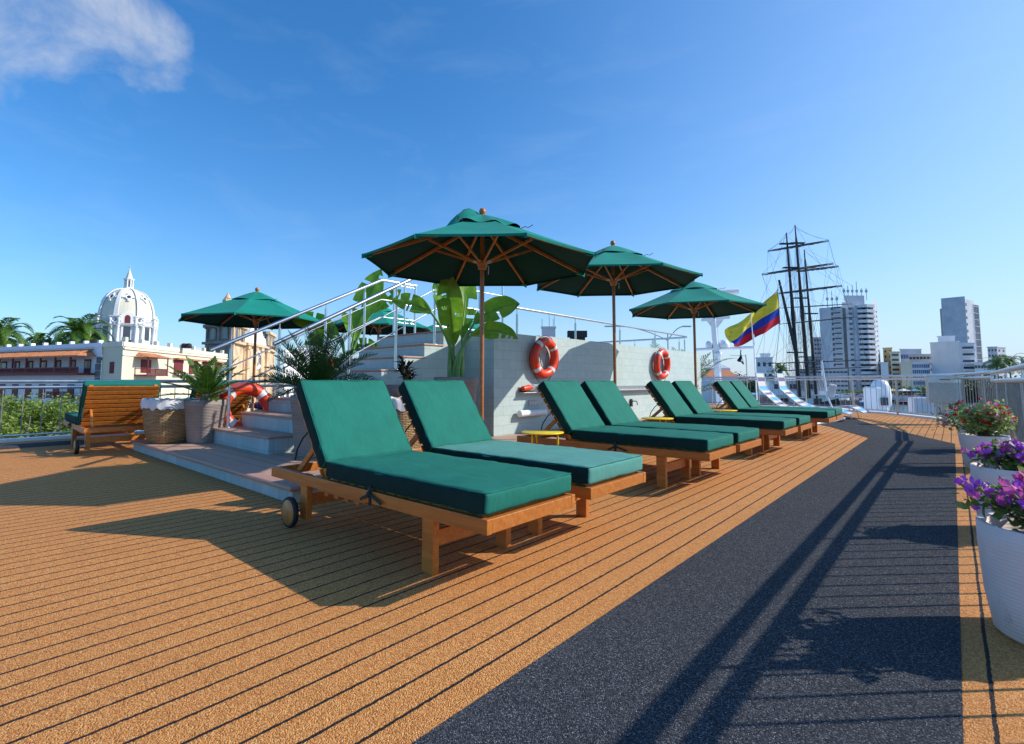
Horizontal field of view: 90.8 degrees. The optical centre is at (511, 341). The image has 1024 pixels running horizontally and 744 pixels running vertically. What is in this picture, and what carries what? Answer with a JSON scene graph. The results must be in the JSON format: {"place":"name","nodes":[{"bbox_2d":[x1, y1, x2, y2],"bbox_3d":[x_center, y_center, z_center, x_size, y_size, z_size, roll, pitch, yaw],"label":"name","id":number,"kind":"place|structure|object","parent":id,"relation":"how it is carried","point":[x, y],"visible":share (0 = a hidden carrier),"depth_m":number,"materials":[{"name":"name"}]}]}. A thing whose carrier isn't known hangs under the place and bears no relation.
{"place":"outdoors","nodes":[
{"label":"outdoors","id":0,"kind":"place"},
{"bbox_2d":[101,337,227,430],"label":"cream building","id":1,"kind":"structure","parent":0,"point":[124,359],"depth_m":42.90,"materials":[{"name":"paint"}]},
{"bbox_2d":[140,359,151,372],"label":"balcony door","id":2,"kind":"structure","parent":1,"relation":"in","point":[143,362],"depth_m":42.30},
{"bbox_2d":[172,358,186,374],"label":"window","id":3,"kind":"structure","parent":1,"relation":"in","point":[178,364],"depth_m":47.38,"materials":[{"name":"wood"}]},
{"bbox_2d":[202,293,276,410],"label":"stone church","id":4,"kind":"structure","parent":0,"point":[242,348],"depth_m":75.08,"materials":[{"name":"stone"}]},
{"bbox_2d":[283,350,300,396],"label":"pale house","id":5,"kind":"structure","parent":0,"point":[289,370],"depth_m":97.71,"materials":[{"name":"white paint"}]},
{"bbox_2d":[0,405,1023,743],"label":"deck","id":6,"kind":"structure","parent":0,"point":[146,599],"depth_m":2.35,"materials":[{"name":"brown wood"}]},
{"bbox_2d":[63,381,160,453],"bbox_3d":[-6.230,1.119,7.875,2.176,1.014,1.035,-4,-6,43],"label":"sun lounger","id":7,"kind":"object","parent":6,"relation":"on","point":[103,404],"visible":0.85,"depth_m":7.38,"materials":[{"name":"brown wood"}]},
{"bbox_2d":[0,379,293,436],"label":"deck railing","id":8,"kind":"object","parent":6,"relation":"on","point":[62,387],"visible":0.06,"depth_m":8.63,"materials":[{"name":"silver metal"}]},
{"bbox_2d":[190,381,252,422],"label":"sun lounger","id":9,"kind":"object","parent":6,"relation":"on","point":[239,404],"visible":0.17,"depth_m":8.70,"materials":[{"name":"brown wood"}]},
{"bbox_2d":[178,287,323,410],"bbox_3d":[-4.800,0.356,9.410,2.395,2.767,2.395,3,-6,-35],"label":"parasol","id":10,"kind":"object","parent":6,"relation":"on","point":[257,309],"visible":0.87,"depth_m":9.31,"materials":[{"name":"green fabric"}]},
{"bbox_2d":[322,308,431,339],"bbox_3d":[-3.039,0.484,11.427,2.436,2.827,2.436,-4,-6,41],"label":"parasol","id":11,"kind":"object","parent":6,"relation":"on","point":[382,326],"visible":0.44,"depth_m":11.45,"materials":[{"name":"green fabric"}]},
{"bbox_2d":[130,416,662,502],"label":"stepped platform","id":12,"kind":"structure","parent":6,"relation":"on","point":[248,469],"depth_m":5.50,"materials":[{"name":"concrete"}]},
{"bbox_2d":[141,397,198,443],"bbox_3d":[-4.855,1.112,7.180,0.636,0.630,0.640,-3,-5,31],"label":"wicker basket","id":13,"kind":"object","parent":12,"relation":"on","point":[164,421],"visible":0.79,"depth_m":6.92,"materials":[{"name":"beige wicker"}]},
{"bbox_2d":[154,355,248,443],"bbox_3d":[-4.315,0.811,7.246,1.098,1.241,1.150,0,-5,-3],"label":"potted agave","id":14,"kind":"object","parent":12,"relation":"on","point":[205,414],"visible":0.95,"depth_m":7.03,"materials":[{"name":"plant"}]},
{"bbox_2d":[253,321,384,457],"bbox_3d":[-2.305,0.542,5.973,1.503,1.577,1.383,-1,-5,13],"label":"potted sago palm","id":15,"kind":"object","parent":12,"relation":"on","point":[316,367],"visible":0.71,"depth_m":5.77,"materials":[{"name":"plant"}]},
{"bbox_2d":[213,343,443,454],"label":"tiled staircase","id":16,"kind":"structure","parent":12,"relation":"on","point":[270,431],"depth_m":7.31,"materials":[{"name":"white tile"}]},
{"bbox_2d":[216,381,270,426],"bbox_3d":[-3.993,1.043,7.598,0.380,0.908,0.948,-4,-6,41],"label":"life ring","id":17,"kind":"object","parent":16,"relation":"on","point":[258,392],"visible":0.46,"depth_m":7.65,"materials":[{"name":"plastic"}]},
{"bbox_2d":[209,279,416,427],"bbox_3d":[-3.046,0.048,8.399,0.100,2.531,3.572,-4,-6,41],"label":"stair handrail","id":18,"kind":"object","parent":16,"relation":"on","point":[234,340],"visible":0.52,"depth_m":7.90,"materials":[{"name":"silver metal"}]},
{"bbox_2d":[272,279,503,394],"bbox_3d":[-1.489,-0.249,7.772,0.100,2.198,4.303,-4,-6,41],"label":"stair handrail","id":19,"kind":"object","parent":16,"relation":"on","point":[327,318],"visible":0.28,"depth_m":7.24,"materials":[{"name":"silver metal"}]},
{"bbox_2d":[292,269,400,358],"bbox_3d":[-3.183,0.105,9.908,1.914,3.066,0.984,-1,-5,13],"label":"banana plant","id":20,"kind":"object","parent":12,"relation":"on","point":[357,316],"visible":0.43,"depth_m":9.80,"materials":[{"name":"green plant"}]},
{"bbox_2d":[385,355,418,397],"bbox_3d":[-1.368,0.769,6.457,0.440,1.200,0.440,-3,-5,31],"label":"potted croton","id":21,"kind":"object","parent":12,"relation":"on","point":[392,389],"visible":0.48,"depth_m":6.42,"materials":[{"name":"plant"}]},
{"bbox_2d":[390,396,422,448],"bbox_3d":[-1.277,0.978,5.858,0.594,0.690,0.597,-3,-6,36],"label":"wicker basket","id":22,"kind":"object","parent":12,"relation":"on","point":[405,420],"visible":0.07,"depth_m":5.58,"materials":[{"name":"beige wicker"}]},
{"bbox_2d":[392,276,519,402],"bbox_3d":[-0.809,0.177,7.317,1.441,2.515,1.328,-4,-6,41],"label":"banana plant","id":23,"kind":"object","parent":12,"relation":"on","point":[453,302],"visible":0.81,"depth_m":7.29,"materials":[{"name":"green plant"}]},
{"bbox_2d":[376,330,700,435],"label":"pool block","id":24,"kind":"structure","parent":12,"relation":"on","point":[508,371],"depth_m":8.84,"materials":[{"name":"paint"}]},
{"bbox_2d":[398,285,416,333],"bbox_3d":[-2.019,-0.571,9.630,0.044,1.070,0.468,-4,-6,41],"label":"pool ladder","id":25,"kind":"object","parent":24,"relation":"on","point":[404,315],"visible":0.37,"depth_m":9.62,"materials":[{"name":"silver metal"}]},
{"bbox_2d":[517,409,547,416],"bbox_3d":[0.340,1.203,8.529,0.134,0.110,0.690,-4,-6,41],"label":"bulkhead lamp","id":26,"kind":"object","parent":24,"relation":"attached to","point":[527,413],"visible":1,"depth_m":8.44,"materials":[{"name":"silver metal"}]},
{"bbox_2d":[436,307,686,351],"bbox_3d":[1.312,-0.058,12.478,3.288,0.474,7.774,-4,-6,41],"label":"pool railing","id":27,"kind":"object","parent":24,"relation":"on","point":[575,318],"visible":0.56,"depth_m":11.26,"materials":[{"name":"silver metal"}]},
{"bbox_2d":[518,385,699,392],"bbox_3d":[2.739,1.040,11.308,0.129,0.100,7.880,-4,-6,41],"label":"wall shelf","id":28,"kind":"object","parent":24,"relation":"attached to","point":[624,388],"depth_m":11.07,"materials":[{"name":"silver metal"}]},
{"bbox_2d":[271,380,574,575],"bbox_3d":[-0.716,0.759,3.307,2.220,1.014,0.796,-4,-6,41],"label":"sun lounger","id":29,"kind":"object","parent":6,"relation":"on","point":[362,451],"visible":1,"depth_m":3.02,"materials":[{"name":"fabric"}]},
{"bbox_2d":[428,315,477,333],"bbox_3d":[-1.443,0.618,13.254,2.395,2.847,2.395,-3,-5,33],"label":"parasol","id":30,"kind":"object","parent":6,"relation":"on","point":[475,326],"visible":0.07,"depth_m":12.60,"materials":[{"name":"green fabric"}]},
{"bbox_2d":[361,208,595,420],"bbox_3d":[-0.332,-0.040,5.575,2.479,2.954,2.479,-4,-6,41],"label":"parasol","id":31,"kind":"object","parent":6,"relation":"on","point":[469,247],"visible":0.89,"depth_m":5.89,"materials":[{"name":"green fabric"}]},
{"bbox_2d":[0,403,956,442],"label":"kerb","id":32,"kind":"structure","parent":6,"relation":"on","point":[6,440],"depth_m":9.11,"materials":[{"name":"white paint"}]},
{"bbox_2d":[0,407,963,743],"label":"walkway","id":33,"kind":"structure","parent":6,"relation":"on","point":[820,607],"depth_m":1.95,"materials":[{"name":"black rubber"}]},
{"bbox_2d":[817,361,845,425],"bbox_3d":[7.500,1.197,12.146,0.452,1.560,2.772,-4,-6,41],"label":"striped chaise lounge","id":34,"kind":"object","parent":33,"relation":"on","point":[830,391],"visible":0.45,"depth_m":12.92,"materials":[{"name":"silver metal"}]},
{"bbox_2d":[792,400,871,418],"bbox_3d":[8.882,1.877,14.071,0.658,0.479,1.764,4,-6,-41],"label":"striped chaise","id":35,"kind":"object","parent":33,"relation":"on","point":[860,409],"visible":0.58,"depth_m":13.63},
{"bbox_2d":[397,380,645,534],"bbox_3d":[-0.136,0.813,3.998,2.220,1.014,0.796,-4,-6,41],"label":"sun lounger","id":36,"kind":"object","parent":6,"relation":"on","point":[444,416],"visible":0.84,"depth_m":3.85,"materials":[{"name":"fabric"}]},
{"bbox_2d":[521,430,563,445],"bbox_3d":[0.322,1.190,5.346,0.456,0.466,0.456,-4,-6,41],"label":"side table","id":37,"kind":"object","parent":6,"relation":"on","point":[542,432],"visible":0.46,"depth_m":5.28,"materials":[{"name":"yellow ceramic"}]},
{"bbox_2d":[537,241,702,385],"bbox_3d":[1.563,0.016,7.707,2.395,3.177,2.395,4,-6,-40],"label":"parasol","id":38,"kind":"object","parent":6,"relation":"on","point":[612,270],"visible":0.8,"depth_m":8.14,"materials":[{"name":"green fabric"}]},
{"bbox_2d":[517,380,735,487],"bbox_3d":[1.129,0.926,5.436,2.220,1.014,0.796,-4,-6,41],"label":"sun lounger","id":39,"kind":"object","parent":6,"relation":"on","point":[578,419],"visible":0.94,"depth_m":5.15,"materials":[{"name":"fabric"}]},
{"bbox_2d":[642,417,673,422],"bbox_3d":[2.131,1.351,7.385,0.456,0.466,0.456,0,-5,1],"label":"side table","id":40,"kind":"object","parent":6,"relation":"on","point":[659,418],"visible":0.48,"depth_m":7.27,"materials":[{"name":"metal"}]},
{"bbox_2d":[580,381,761,475],"bbox_3d":[1.684,0.975,6.051,2.220,1.014,0.796,-4,-6,42],"label":"sun lounger","id":41,"kind":"object","parent":6,"relation":"on","point":[610,404],"visible":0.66,"depth_m":6.08,"materials":[{"name":"fabric"}]},
{"bbox_2d":[629,280,766,387],"bbox_3d":[3.540,0.253,9.765,2.395,3.027,2.395,2,-5,-28],"label":"parasol","id":42,"kind":"object","parent":6,"relation":"on","point":[693,299],"visible":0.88,"depth_m":9.79,"materials":[{"name":"green fabric"}]},
{"bbox_2d":[671,347,732,391],"bbox_3d":[5.400,1.185,15.443,2.986,2.061,2.886,3,-6,-36],"label":"potted palm","id":43,"kind":"object","parent":6,"relation":"on","point":[703,371],"visible":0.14,"depth_m":15.22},
{"bbox_2d":[640,381,797,455],"bbox_3d":[2.909,1.089,7.498,2.220,1.014,0.796,-4,-6,40],"label":"sun lounger","id":44,"kind":"object","parent":6,"relation":"on","point":[668,399],"visible":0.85,"depth_m":7.26,"materials":[{"name":"fabric"}]},
{"bbox_2d":[671,381,811,449],"bbox_3d":[3.474,1.138,8.126,2.220,1.014,0.796,-4,-6,41],"label":"sun lounger","id":45,"kind":"object","parent":6,"relation":"on","point":[692,397],"visible":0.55,"depth_m":8.16,"materials":[{"name":"fabric"}]},
{"bbox_2d":[749,295,757,399],"bbox_3d":[12.937,0.286,27.061,0.223,5.658,0.100,0,-5,0],"label":"whip antenna","id":46,"kind":"object","parent":6,"relation":"on","point":[754,356],"visible":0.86,"depth_m":27.00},
{"bbox_2d":[755,373,787,405],"bbox_3d":[7.075,1.387,12.637,1.638,1.226,0.658,-4,-6,43],"label":"striped chaise","id":47,"kind":"object","parent":6,"relation":"on","point":[764,390],"visible":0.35,"depth_m":13.07,"materials":[{"name":"fabric"}]},
{"bbox_2d":[711,381,836,438],"bbox_3d":[4.746,1.248,9.525,2.220,1.014,0.796,-4,-6,41],"label":"sun lounger","id":48,"kind":"object","parent":6,"relation":"on","point":[731,397],"visible":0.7,"depth_m":9.38,"materials":[{"name":"fabric"}]},
{"bbox_2d":[718,381,843,434],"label":"sun lounger","id":49,"kind":"object","parent":6,"relation":"on","point":[745,393],"visible":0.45,"depth_m":10.21,"materials":[{"name":"fabric"}]},
{"bbox_2d":[776,373,854,414],"bbox_3d":[7.921,1.433,13.225,1.638,1.226,0.658,-4,-6,43],"label":"striped chaise","id":50,"kind":"object","parent":6,"relation":"on","point":[785,390],"visible":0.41,"depth_m":13.60,"materials":[{"name":"fabric"}]},
{"bbox_2d":[705,370,993,419],"bbox_3d":[9.778,1.572,15.071,3.118,1.151,13.033,0,-5,0],"label":"deck railing","id":51,"kind":"object","parent":6,"relation":"on","point":[982,378],"visible":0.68,"depth_m":14.71,"materials":[{"name":"silver metal"}]},
{"bbox_2d":[923,375,961,424],"bbox_3d":[10.099,1.353,11.803,0.640,1.155,0.329,-2,-5,27],"label":"steel cabinet","id":52,"kind":"object","parent":6,"relation":"on","point":[943,390],"visible":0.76,"depth_m":11.73,"materials":[{"name":"silver metal"}]},
{"bbox_2d":[937,398,997,442],"bbox_3d":[6.608,1.187,7.216,0.646,0.766,0.675,1,-5,-13],"label":"potted bougainvillea","id":53,"kind":"object","parent":6,"relation":"on","point":[950,406],"visible":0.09,"depth_m":7.32,"materials":[{"name":"plant"}]},
{"bbox_2d":[932,399,1017,468],"bbox_3d":[5.392,1.055,5.787,0.760,0.805,0.874,3,-5,-33],"label":"potted bougainvillea","id":54,"kind":"object","parent":6,"relation":"on","point":[999,419],"visible":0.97,"depth_m":5.68,"materials":[{"name":"plant"}]},
{"bbox_2d":[952,461,1023,644],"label":"potted bougainvillea","id":55,"kind":"object","parent":6,"relation":"on","point":[1000,535],"visible":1,"depth_m":2.00,"materials":[{"name":"white ceramic"}]},
{"bbox_2d":[960,438,1023,514],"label":"potted bougainvillea","id":56,"kind":"object","parent":6,"relation":"on","point":[992,466],"visible":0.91,"depth_m":3.34,"materials":[{"name":"plant"}]},
{"bbox_2d":[989,363,1023,445],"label":"deck railing","id":57,"kind":"object","parent":6,"relation":"on","point":[1010,391],"visible":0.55,"depth_m":5.64,"materials":[{"name":"silver metal"}]},
{"bbox_2d":[0,0,1023,381],"label":"sky","id":58,"kind":"structure","parent":0,"point":[204,150],"materials":[{"name":"blue"}]},
{"bbox_2d":[541,326,555,336],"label":"rooftop block","id":59,"kind":"structure","parent":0,"point":[548,331],"depth_m":120.52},
{"bbox_2d":[567,331,586,339],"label":"dark canopy","id":60,"kind":"object","parent":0,"point":[581,335],"visible":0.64,"depth_m":40.03,"materials":[{"name":"black"}]},
{"bbox_2d":[273,382,906,402],"bbox_3d":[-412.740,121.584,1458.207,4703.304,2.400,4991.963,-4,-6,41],"label":"quay","id":61,"kind":"structure","parent":0,"point":[280,389],"depth_m":278.13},
{"bbox_2d":[0,317,37,346],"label":"palm tree","id":62,"kind":"object","parent":61,"relation":"on","point":[5,332],"visible":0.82,"depth_m":60.16,"materials":[{"name":"plant"}]},
{"bbox_2d":[0,391,61,438],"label":"street tree","id":63,"kind":"object","parent":61,"relation":"on","point":[11,401],"visible":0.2,"depth_m":21.77,"materials":[{"name":"green plant"}]},
{"bbox_2d":[25,332,51,344],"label":"palm tree","id":64,"kind":"object","parent":61,"relation":"on","point":[40,335],"visible":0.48,"depth_m":66.01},
{"bbox_2d":[0,402,78,438],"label":"street tree","id":65,"kind":"object","parent":61,"relation":"on","point":[7,421],"visible":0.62,"depth_m":20.92,"materials":[{"name":"green plant"}]},
{"bbox_2d":[0,393,90,436],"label":"street tree","id":66,"kind":"object","parent":61,"relation":"on","point":[50,403],"visible":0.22,"depth_m":21.99,"materials":[{"name":"green plant"}]},
{"bbox_2d":[27,337,63,345],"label":"roofline tree","id":67,"kind":"object","parent":61,"relation":"on","point":[40,341],"visible":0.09,"depth_m":60.87,"materials":[{"name":"green plant"}]},
{"bbox_2d":[0,340,103,410],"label":"colonial building","id":68,"kind":"structure","parent":61,"relation":"on","point":[71,360],"depth_m":42.23,"materials":[{"name":"concrete"}]},
{"bbox_2d":[84,359,90,372],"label":"balcony door","id":69,"kind":"structure","parent":68,"relation":"in","point":[87,362],"depth_m":41.03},
{"bbox_2d":[42,313,114,351],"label":"palm tree","id":70,"kind":"object","parent":61,"relation":"on","point":[80,332],"visible":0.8,"depth_m":59.39,"materials":[{"name":"plant"}]},
{"bbox_2d":[93,269,158,379],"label":"dome","id":71,"kind":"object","parent":61,"relation":"on","point":[127,310],"visible":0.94,"depth_m":107.38,"materials":[{"name":"white paint"}]},
{"bbox_2d":[121,325,132,340],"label":"window frame","id":72,"kind":"structure","parent":71,"relation":"in","point":[126,331],"depth_m":106.61,"materials":[{"name":"white paint"}]},
{"bbox_2d":[143,327,150,341],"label":"window frame","id":73,"kind":"structure","parent":71,"relation":"in","point":[147,331],"depth_m":110.07,"materials":[{"name":"white paint"}]},
{"bbox_2d":[702,364,738,401],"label":"red roofed house","id":74,"kind":"structure","parent":61,"relation":"on","point":[725,372],"depth_m":139.25,"materials":[{"name":"ceramic"}]},
{"bbox_2d":[734,371,757,392],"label":"harbour tree","id":75,"kind":"object","parent":61,"relation":"on","point":[751,385],"visible":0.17,"depth_m":161.57,"materials":[{"name":"green plant"}]},
{"bbox_2d":[755,357,772,378],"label":"white villa","id":76,"kind":"object","parent":61,"relation":"on","point":[762,368],"visible":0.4,"depth_m":188.85,"materials":[{"name":"paint"}]},
{"bbox_2d":[770,362,790,375],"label":"palm tree","id":77,"kind":"object","parent":61,"relation":"on","point":[780,367],"visible":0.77,"depth_m":159.36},
{"bbox_2d":[813,337,820,357],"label":"flats","id":78,"kind":"structure","parent":61,"relation":"on","point":[816,346],"depth_m":262.61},
{"bbox_2d":[800,369,847,393],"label":"podium wing","id":79,"kind":"structure","parent":61,"relation":"on","point":[839,372],"depth_m":206.53,"materials":[{"name":"concrete"}]},
{"bbox_2d":[879,362,888,383],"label":"tower annex","id":80,"kind":"object","parent":61,"relation":"on","point":[884,368],"visible":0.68,"depth_m":213.73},
{"bbox_2d":[889,351,901,393],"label":"cream office","id":81,"kind":"structure","parent":61,"relation":"on","point":[895,363],"depth_m":225.80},
{"bbox_2d":[899,362,913,387],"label":"cream annex","id":82,"kind":"object","parent":61,"relation":"on","point":[906,368],"visible":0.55,"depth_m":221.65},
{"bbox_2d":[899,349,921,361],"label":"glass office","id":83,"kind":"structure","parent":61,"relation":"on","point":[904,355],"depth_m":262.32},
{"bbox_2d":[908,354,931,373],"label":"banded block","id":84,"kind":"structure","parent":61,"relation":"on","point":[919,357],"depth_m":248.08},
{"bbox_2d":[912,362,929,388],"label":"blue panelled block","id":85,"kind":"structure","parent":61,"relation":"on","point":[921,367],"depth_m":227.64,"materials":[{"name":"glass"}]},
{"bbox_2d":[930,341,959,373],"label":"building","id":86,"kind":"structure","parent":61,"relation":"on","point":[945,358],"depth_m":228.08,"materials":[{"name":"concrete"}]},
{"bbox_2d":[937,336,954,341],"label":"white slab top","id":87,"kind":"structure","parent":61,"relation":"on","point":[945,338],"depth_m":235.85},
{"bbox_2d":[940,296,982,361],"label":"grey tower","id":88,"kind":"structure","parent":61,"relation":"on","point":[955,314],"depth_m":298.79,"materials":[{"name":"concrete"}]},
{"bbox_2d":[958,343,975,384],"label":"balconied block","id":89,"kind":"structure","parent":61,"relation":"on","point":[967,356],"depth_m":222.90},
{"bbox_2d":[965,376,998,401],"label":"harbour tree","id":90,"kind":"object","parent":61,"relation":"on","point":[978,387],"visible":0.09,"depth_m":150.55,"materials":[{"name":"green plant"}]},
{"bbox_2d":[987,346,996,377],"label":"flats","id":91,"kind":"structure","parent":61,"relation":"on","point":[992,351],"depth_m":249.36,"materials":[{"name":"grey concrete"}]},
{"bbox_2d":[981,355,1011,376],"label":"palm tree","id":92,"kind":"object","parent":61,"relation":"on","point":[994,363],"visible":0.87,"depth_m":169.15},
{"bbox_2d":[997,347,1007,378],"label":"flats","id":93,"kind":"structure","parent":61,"relation":"on","point":[1001,350],"depth_m":250.44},
{"bbox_2d":[997,353,1023,377],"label":"palm tree","id":94,"kind":"object","parent":61,"relation":"on","point":[1012,360],"visible":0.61,"depth_m":171.12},
{"bbox_2d":[725,284,780,383],"bbox_3d":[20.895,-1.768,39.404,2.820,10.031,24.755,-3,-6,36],"label":"national flag","id":95,"kind":"object","parent":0,"point":[765,319],"visible":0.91,"depth_m":30.19,"materials":[{"name":"fabric"},{"name":"white painted metal"}]},
{"bbox_2d":[819,282,880,392],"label":"apartment tower","id":96,"kind":"structure","parent":0,"point":[849,346],"depth_m":221.44,"materials":[{"name":"grey concrete"}]},
{"bbox_2d":[882,347,892,392],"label":"ochre building","id":97,"kind":"structure","parent":0,"point":[886,355],"depth_m":233.34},
{"bbox_2d":[859,401,990,417],"bbox_3d":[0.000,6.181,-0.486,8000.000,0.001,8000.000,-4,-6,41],"label":"water","id":98,"kind":"structure","parent":0,"point":[906,407],"depth_m":119.88,"materials":[{"name":"teal liquid"}]},
{"bbox_2d":[752,360,842,403],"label":"white ferry","id":99,"kind":"object","parent":98,"relation":"on","point":[776,390],"visible":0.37,"depth_m":61.64,"materials":[{"name":"metal"}]},
{"bbox_2d":[755,225,870,405],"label":"tall ship","id":100,"kind":"object","parent":98,"relation":"on","point":[795,269],"visible":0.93,"depth_m":56.81,"materials":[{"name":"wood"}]},
{"bbox_2d":[964,381,993,402],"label":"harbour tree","id":101,"kind":"object","parent":98,"relation":"on","point":[976,393],"visible":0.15,"depth_m":152.61,"materials":[{"name":"green plant"}]},
{"bbox_2d":[973,362,993,382],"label":"terrace","id":102,"kind":"structure","parent":0,"point":[978,366],"depth_m":214.76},
{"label":"lower deck","id":103,"kind":"structure","parent":0,"visible":0},
{"bbox_2d":[696,288,753,403],"bbox_3d":[11.372,0.582,27.216,3.156,6.940,0.938,-1,-5,7],"label":"radar mast","id":104,"kind":"object","parent":103,"relation":"on","point":[715,345],"visible":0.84,"depth_m":26.99,"materials":[{"name":"metal"}]},
{"bbox_2d":[713,403,904,413],"bbox_3d":[14.853,3.814,28.452,13.839,0.160,24.101,2,-5,-26],"label":"bulwark rail","id":105,"kind":"object","parent":103,"relation":"on","point":[813,404],"visible":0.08,"depth_m":32.53,"materials":[{"name":"metal"}]},
{"bbox_2d":[863,380,891,411],"bbox_3d":[15.548,2.447,21.394,0.894,1.719,0.960,0,-5,0],"label":"satellite housing","id":106,"kind":"object","parent":103,"relation":"on","point":[883,399],"visible":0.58,"depth_m":21.12,"materials":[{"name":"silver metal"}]},
{"bbox_2d":[908,397,940,415],"bbox_3d":[17.040,2.789,20.846,1.140,0.950,0.360,0,-5,0],"label":"deck locker","id":107,"kind":"object","parent":103,"relation":"on","point":[919,401],"visible":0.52,"depth_m":20.69,"materials":[{"name":"silver metal"}]},
{"bbox_3d":[0.530,0.086,8.870,0.089,0.020,0.040,-4,-6,41],"label":"ring hook","id":108,"kind":"object","parent":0,"visible":0},
{"bbox_2d":[529,335,558,382],"bbox_3d":[0.570,0.312,8.815,0.195,0.839,0.840,-4,-6,41],"label":"life ring","id":109,"kind":"object","parent":108,"relation":"hanging from","point":[535,366],"visible":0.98,"depth_m":8.71,"materials":[{"name":"plastic"}]},
{"bbox_3d":[3.637,0.356,12.426,0.089,0.020,0.040,-4,-6,41],"label":"ring hook","id":110,"kind":"object","parent":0,"visible":0},
{"bbox_2d":[653,348,670,380],"bbox_3d":[3.678,0.582,12.371,0.185,0.870,0.870,-4,-6,41],"label":"life ring","id":111,"kind":"object","parent":110,"relation":"hanging from","point":[659,354],"visible":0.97,"depth_m":12.24,"materials":[{"name":"plastic"}]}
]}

